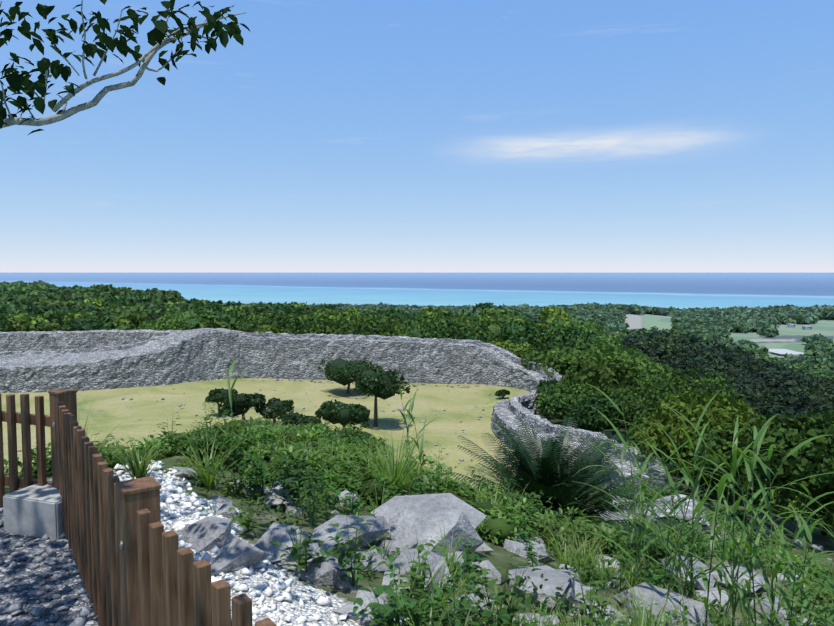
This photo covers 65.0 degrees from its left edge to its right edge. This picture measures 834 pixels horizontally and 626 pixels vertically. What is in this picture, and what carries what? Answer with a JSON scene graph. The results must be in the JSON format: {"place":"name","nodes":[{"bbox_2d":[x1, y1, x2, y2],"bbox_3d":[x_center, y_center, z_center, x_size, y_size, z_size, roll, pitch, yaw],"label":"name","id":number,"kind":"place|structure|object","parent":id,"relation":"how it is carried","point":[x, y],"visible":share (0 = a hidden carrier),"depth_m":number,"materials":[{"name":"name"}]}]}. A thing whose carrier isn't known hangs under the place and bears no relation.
{"place":"outdoors","nodes":[
{"label":"outdoors","id":0,"kind":"place"},
{"bbox_2d":[0,0,249,134],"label":"tree branch","id":1,"kind":"object","parent":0,"point":[17,82],"depth_m":4.10,"materials":[{"name":"green plant"}]},
{"bbox_2d":[0,313,833,625],"bbox_3d":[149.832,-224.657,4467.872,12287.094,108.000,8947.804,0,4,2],"label":"ground","id":2,"kind":"structure","parent":0,"point":[446,405],"depth_m":57.50,"materials":[{"name":"green plant"}]},
{"bbox_2d":[3,478,63,539],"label":"concrete block","id":3,"kind":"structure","parent":2,"relation":"on","point":[35,510],"depth_m":5.77,"materials":[{"name":"grey concrete"}]},
{"bbox_2d":[0,329,181,350],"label":"castle wall","id":4,"kind":"structure","parent":2,"relation":"on","point":[32,340],"depth_m":108.12,"materials":[{"name":"stone"}]},
{"bbox_2d":[0,388,276,625],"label":"wooden fence","id":5,"kind":"object","parent":2,"relation":"on","point":[137,566],"visible":0.94,"depth_m":3.69,"materials":[{"name":"brown wood"}]},
{"bbox_2d":[0,460,347,625],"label":"gravel stones","id":6,"kind":"object","parent":2,"relation":"on","point":[178,526],"depth_m":5.12,"materials":[{"name":"white gravel"}]},
{"bbox_2d":[0,328,670,493],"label":"castle wall","id":7,"kind":"structure","parent":2,"relation":"on","point":[195,355],"depth_m":88.58,"materials":[{"name":"stone"}]},
{"bbox_2d":[217,384,503,431],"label":"tree trunks","id":8,"kind":"object","parent":2,"relation":"on","point":[375,424],"visible":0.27,"depth_m":65.15,"materials":[{"name":"brown plant"}]},
{"bbox_2d":[205,359,509,429],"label":"tree foliage","id":9,"kind":"object","parent":8,"relation":"attached to","point":[281,413],"visible":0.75,"depth_m":63.06,"materials":[{"name":"green plant"}]},
{"bbox_2d":[1,377,831,625],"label":"limestone rocks","id":10,"kind":"object","parent":2,"relation":"on","point":[408,516],"visible":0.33,"depth_m":6.63,"materials":[{"name":"grey stone"}]},
{"bbox_2d":[0,280,833,532],"bbox_3d":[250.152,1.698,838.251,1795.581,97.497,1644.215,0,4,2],"label":"forest","id":11,"kind":"object","parent":2,"relation":"on","point":[752,373],"depth_m":112.06,"materials":[{"name":"green plant"}]},
{"bbox_2d":[4,416,833,625],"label":"slope bushes","id":12,"kind":"object","parent":2,"relation":"on","point":[303,432],"visible":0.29,"depth_m":10.20,"materials":[{"name":"green plant"}]},
{"bbox_2d":[17,402,833,625],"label":"broadleaf weeds","id":13,"kind":"object","parent":2,"relation":"on","point":[402,600],"visible":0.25,"depth_m":5.87,"materials":[{"name":"green plant"}]},
{"bbox_2d":[20,379,833,625],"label":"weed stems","id":14,"kind":"object","parent":2,"relation":"on","point":[313,519],"visible":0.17,"depth_m":7.20,"materials":[{"name":"green plant"}]},
{"bbox_2d":[21,359,833,625],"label":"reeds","id":15,"kind":"object","parent":2,"relation":"on","point":[138,468],"depth_m":7.28,"materials":[{"name":"green plant"}]},
{"bbox_2d":[46,358,833,624],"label":"shrubs","id":16,"kind":"object","parent":2,"relation":"on","point":[493,526],"visible":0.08,"depth_m":10.89,"materials":[{"name":"green plant"}]},
{"bbox_2d":[440,417,702,547],"bbox_3d":[2.960,3.814,14.957,5.295,2.528,6.181,-3,4,-36],"label":"cycad palm","id":17,"kind":"object","parent":2,"relation":"on","point":[550,469],"visible":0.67,"depth_m":14.84,"materials":[{"name":"green plant"}]},
{"bbox_2d":[651,494,710,534],"bbox_3d":[8.662,7.648,21.451,2.279,3.205,3.314,1,4,21],"label":"rock","id":18,"kind":"object","parent":2,"relation":"on","point":[689,513],"visible":0.06,"depth_m":20.89,"materials":[{"name":"stone"}]},
{"bbox_2d":[768,324,812,355],"bbox_3d":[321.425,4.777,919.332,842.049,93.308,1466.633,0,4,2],"label":"distant buildings","id":19,"kind":"structure","parent":2,"relation":"on","point":[779,351],"depth_m":767.57,"materials":[{"name":"white"}]},
{"bbox_2d":[0,273,833,308],"bbox_3d":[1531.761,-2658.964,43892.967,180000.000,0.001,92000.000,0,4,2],"label":"sea water","id":20,"kind":"structure","parent":0,"point":[699,290],"depth_m":4278.35,"materials":[{"name":"blue liquid"}]},
{"bbox_2d":[0,0,833,272],"label":"sky","id":21,"kind":"structure","parent":0,"point":[340,136],"materials":[{"name":"blue"}]}
]}

